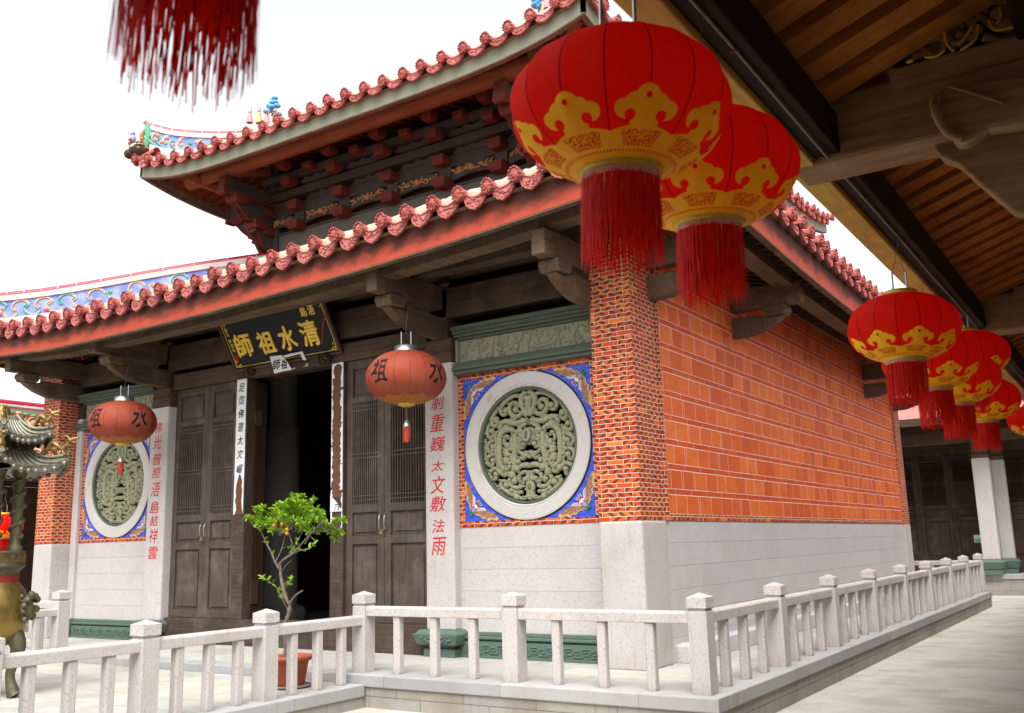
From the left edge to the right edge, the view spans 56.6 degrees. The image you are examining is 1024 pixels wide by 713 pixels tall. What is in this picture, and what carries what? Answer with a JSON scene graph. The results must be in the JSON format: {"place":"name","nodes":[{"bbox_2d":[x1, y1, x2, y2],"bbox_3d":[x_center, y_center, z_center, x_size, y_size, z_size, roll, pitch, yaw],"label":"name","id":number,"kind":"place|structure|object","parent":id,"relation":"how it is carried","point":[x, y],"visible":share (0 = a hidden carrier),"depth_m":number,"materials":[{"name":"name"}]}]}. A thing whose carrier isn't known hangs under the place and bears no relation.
{"place":"outdoors","nodes":[
{"label":"outdoors","id":0,"kind":"place"},
{"bbox_2d":[0,399,43,631],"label":"side hall","id":1,"kind":"structure","parent":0,"point":[31,411],"depth_m":23.54,"materials":[{"name":"orange tile"}]},
{"bbox_2d":[0,0,905,403],"label":"sky","id":2,"kind":"structure","parent":0,"point":[74,208],"materials":[{"name":"white"}]},
{"bbox_2d":[342,595,1023,712],"bbox_3d":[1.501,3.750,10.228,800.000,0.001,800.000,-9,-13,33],"label":"courtyard pavement","id":3,"kind":"structure","parent":0,"point":[974,664],"depth_m":11.63,"materials":[{"name":"stone"}]},
{"bbox_2d":[0,662,364,712],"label":"platform","id":4,"kind":"structure","parent":3,"relation":"on","point":[330,697],"depth_m":10.26,"materials":[{"name":"stone"}]},
{"bbox_2d":[5,608,56,653],"bbox_3d":[-8.026,3.720,12.366,0.196,0.904,4.358,-9,-13,33],"label":"stone balustrade","id":5,"kind":"object","parent":4,"relation":"on","point":[35,632],"visible":0.3,"depth_m":13.90,"materials":[{"name":"stone"}]},
{"bbox_2d":[0,404,78,698],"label":"incense burner","id":6,"kind":"object","parent":4,"relation":"on","point":[22,460],"visible":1,"depth_m":10.59,"materials":[{"name":"gold metal"}]},
{"bbox_2d":[0,609,361,712],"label":"stone balustrade","id":7,"kind":"object","parent":4,"relation":"on","point":[144,645],"visible":1,"depth_m":8.83,"materials":[{"name":"stone"}]},
{"bbox_2d":[243,491,346,689],"bbox_3d":[-2.477,2.596,10.736,1.420,2.167,0.557,-9,-13,33],"label":"potted tree","id":8,"kind":"object","parent":4,"relation":"on","point":[293,510],"visible":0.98,"depth_m":10.73,"materials":[{"name":"green plant"}]},
{"bbox_2d":[2,591,992,712],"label":"terrace","id":9,"kind":"structure","parent":3,"relation":"on","point":[416,687],"depth_m":10.29,"materials":[{"name":"stone"}]},
{"bbox_2d":[24,590,71,649],"bbox_3d":[-8.506,4.226,15.365,4.355,0.904,0.196,-9,-13,33],"label":"stone balustrade","id":10,"kind":"object","parent":9,"relation":"on","point":[59,627],"visible":0.44,"depth_m":14.21,"materials":[{"name":"stone"}]},
{"bbox_2d":[0,0,917,670],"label":"temple hall","id":11,"kind":"structure","parent":9,"relation":"on","point":[582,436],"depth_m":13.85,"materials":[{"name":"brick"}]},
{"bbox_2d":[88,365,156,474],"bbox_3d":[-6.206,0.993,15.162,1.034,1.785,1.034,-9,-13,33],"label":"faded lantern","id":12,"kind":"object","parent":11,"relation":"hanging from","point":[120,420],"visible":1,"depth_m":14.82,"materials":[{"name":"fabric"}]},
{"bbox_2d":[168,386,209,617],"bbox_3d":[-5.296,2.354,15.570,0.830,3.718,0.128,-9,-13,33],"label":"door leaf","id":13,"kind":"structure","parent":11,"relation":"in","point":[192,420],"depth_m":15.58,"materials":[{"name":"brown wood"}]},
{"bbox_2d":[202,381,236,618],"bbox_3d":[-4.642,2.252,15.148,0.730,3.718,0.128,-9,-13,33],"label":"door leaf","id":14,"kind":"structure","parent":11,"relation":"in","point":[217,572],"depth_m":15.17,"materials":[{"name":"brown wood"}]},
{"bbox_2d":[233,379,246,514],"bbox_3d":[-4.284,1.413,14.983,0.226,2.140,0.010,-9,-13,33],"label":"couplet paper","id":15,"kind":"object","parent":11,"relation":"attached to","point":[240,446],"visible":1,"depth_m":14.98,"materials":[{"name":"white paper"}]},
{"bbox_2d":[248,382,266,618],"bbox_3d":[-3.991,2.220,14.951,0.065,3.670,0.260,-9,-13,33],"label":"open door leaf","id":16,"kind":"structure","parent":11,"relation":"in","point":[260,394],"depth_m":14.96,"materials":[{"name":"brown wood"}]},
{"bbox_2d":[218,302,343,377],"bbox_3d":[-3.579,-0.281,14.444,2.446,1.000,0.603,-9,-13,33],"label":"sign board","id":17,"kind":"object","parent":11,"relation":"attached to","point":[252,344],"visible":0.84,"depth_m":14.43,"materials":[{"name":"black wood"}]},
{"bbox_2d":[270,351,307,373],"bbox_3d":[-3.356,0.101,14.467,0.780,0.281,0.174,-9,-13,33],"label":"torn paper","id":18,"kind":"object","parent":11,"relation":"attached to","point":[280,363],"visible":1,"depth_m":14.46,"materials":[{"name":"white paper"}]},
{"bbox_2d":[330,362,342,526],"bbox_3d":[-2.549,1.269,13.833,0.225,2.407,0.017,-9,-13,33],"label":"couplet paper","id":19,"kind":"object","parent":11,"relation":"attached to","point":[337,435],"visible":0.97,"depth_m":13.86,"materials":[{"name":"white paper"}]},
{"bbox_2d":[346,357,384,622],"bbox_3d":[-2.091,1.856,13.499,0.715,3.718,0.128,-9,-13,33],"label":"door leaf","id":20,"kind":"structure","parent":11,"relation":"in","point":[365,497],"depth_m":13.50,"materials":[{"name":"brown wood"}]},
{"bbox_2d":[383,349,426,623],"bbox_3d":[-1.440,1.755,13.078,0.840,3.718,0.128,-9,-13,33],"label":"door leaf","id":21,"kind":"structure","parent":11,"relation":"in","point":[404,520],"depth_m":13.06,"materials":[{"name":"brown wood"}]},
{"bbox_2d":[366,306,446,442],"bbox_3d":[-1.348,0.212,12.119,1.033,1.785,1.034,-9,-13,33],"label":"faded lantern","id":22,"kind":"object","parent":11,"relation":"hanging from","point":[406,375],"visible":1,"depth_m":11.76,"materials":[{"name":"fabric"}]},
{"bbox_2d":[352,591,718,695],"bbox_3d":[0.019,2.902,9.855,4.354,0.904,0.196,-9,-13,33],"label":"stone balustrade","id":23,"kind":"object","parent":9,"relation":"on","point":[514,614],"visible":1,"depth_m":9.70,"materials":[{"name":"stone"}]},
{"bbox_2d":[712,553,986,686],"bbox_3d":[6.513,3.908,15.800,0.196,0.904,17.048,-9,-13,33],"label":"stone balustrade","id":24,"kind":"object","parent":9,"relation":"on","point":[927,587],"visible":1,"depth_m":12.17,"materials":[{"name":"stone"}]},
{"bbox_2d":[914,560,972,567],"bbox_3d":[8.502,5.570,24.434,6.233,0.904,0.196,-9,-13,33],"label":"stone balustrade","id":25,"kind":"object","parent":9,"relation":"on","point":[934,563],"visible":0.03,"depth_m":23.22,"materials":[{"name":"stone"}]},
{"bbox_2d":[613,0,1023,401],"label":"timber gallery","id":26,"kind":"object","parent":3,"relation":"on","point":[908,115],"visible":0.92,"depth_m":4.72,"materials":[{"name":"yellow wood"}]},
{"bbox_2d":[689,0,1023,380],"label":"beam","id":27,"kind":"structure","parent":26,"relation":"attached to","point":[713,25],"depth_m":4.55,"materials":[{"name":"wood"}]},
{"bbox_2d":[106,0,259,112],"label":"red lantern","id":28,"kind":"object","parent":27,"relation":"hanging from","point":[218,20],"visible":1,"depth_m":1.59,"materials":[{"name":"fabric"}]},
{"bbox_2d":[510,0,731,280],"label":"red lantern","id":29,"kind":"object","parent":27,"relation":"hanging from","point":[620,120],"visible":1,"depth_m":2.68,"materials":[{"name":"fabric"}]},
{"bbox_2d":[660,11,800,311],"bbox_3d":[0.715,-0.740,3.507,0.670,1.132,0.670,-9,-12,41],"label":"red lantern","id":30,"kind":"object","parent":27,"relation":"hanging from","point":[734,181],"visible":0.84,"depth_m":3.31,"materials":[{"name":"fabric"}]},
{"bbox_2d":[847,233,961,410],"bbox_3d":[2.439,-0.234,5.939,0.670,1.132,0.670,4,-12,-16],"label":"red lantern","id":31,"kind":"object","parent":27,"relation":"hanging from","point":[904,335],"visible":1,"depth_m":5.73,"materials":[{"name":"fabric"}]},
{"bbox_2d":[881,277,981,431],"bbox_3d":[3.025,-0.026,6.883,0.670,1.132,0.670,-7,-13,23],"label":"red lantern","id":32,"kind":"object","parent":27,"relation":"hanging from","point":[958,362],"visible":0.51,"depth_m":6.66,"materials":[{"name":"fabric"}]},
{"bbox_2d":[943,354,1001,441],"bbox_3d":[3.570,0.116,7.660,0.670,1.132,0.670,-1,-10,0],"label":"red lantern","id":33,"kind":"object","parent":27,"relation":"hanging from","point":[984,381],"visible":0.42,"depth_m":7.44,"materials":[{"name":"fabric"}]},
{"bbox_2d":[960,309,1010,412],"bbox_3d":[4.032,-0.068,8.405,0.670,1.132,0.670,7,-14,-36],"label":"red lantern","id":34,"kind":"object","parent":27,"relation":"hanging from","point":[996,348],"visible":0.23,"depth_m":8.14,"materials":[{"name":"fabric"}]},
{"bbox_2d":[971,379,1021,452],"bbox_3d":[4.559,0.360,9.214,0.670,1.132,0.670,-6,-12,28],"label":"red lantern","id":35,"kind":"object","parent":27,"relation":"hanging from","point":[1005,398],"visible":0.56,"depth_m":9.00,"materials":[{"name":"fabric"}]},
{"bbox_2d":[1006,404,1023,434],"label":"red lantern","id":36,"kind":"object","parent":27,"relation":"hanging from","point":[1015,422],"visible":0.8,"depth_m":13.21,"materials":[{"name":"fabric"}]},
{"bbox_2d":[898,394,1023,594],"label":"hall","id":37,"kind":"structure","parent":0,"point":[961,493],"depth_m":28.41,"materials":[{"name":"stone"}]},
{"bbox_2d":[903,456,924,558],"bbox_3d":[12.233,4.725,29.681,0.926,3.160,0.060,-9,-13,33],"label":"door leaf","id":38,"kind":"structure","parent":37,"relation":"in","point":[909,464],"depth_m":29.50,"materials":[{"name":"brown wood"}]},
{"bbox_2d":[914,454,957,558],"bbox_3d":[13.007,4.605,29.181,0.926,3.160,0.060,-9,-13,33],"label":"door leaf","id":39,"kind":"structure","parent":37,"relation":"in","point":[932,478],"depth_m":29.17,"materials":[{"name":"brown wood"}]},
{"bbox_2d":[946,452,981,558],"bbox_3d":[13.782,4.484,28.680,0.926,3.160,0.060,-9,-13,33],"label":"door leaf","id":40,"kind":"structure","parent":37,"relation":"in","point":[959,465],"depth_m":28.73,"materials":[{"name":"brown wood"}]},
{"bbox_2d":[974,535,980,542],"bbox_3d":[13.905,5.442,28.358,0.215,0.230,0.019,-9,-13,33],"label":"notice","id":41,"kind":"object","parent":37,"relation":"attached to","point":[977,538],"visible":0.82,"depth_m":28.36,"materials":[{"name":"white paper"}]},
{"bbox_2d":[1002,448,1023,557],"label":"door leaf","id":42,"kind":"structure","parent":37,"relation":"in","point":[1013,459],"depth_m":28.03,"materials":[{"name":"brown wood"}]},
{"bbox_3d":[-10.653,2.988,21.610,0.311,0.041,15.000,-9,-13,33],"label":"porch wire","id":43,"kind":"object","parent":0,"visible":0},
{"bbox_2d":[0,492,23,550],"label":"red lantern","id":44,"kind":"object","parent":43,"relation":"hanging from","point":[5,537],"visible":0.49,"depth_m":20.39,"materials":[{"name":"fabric"}]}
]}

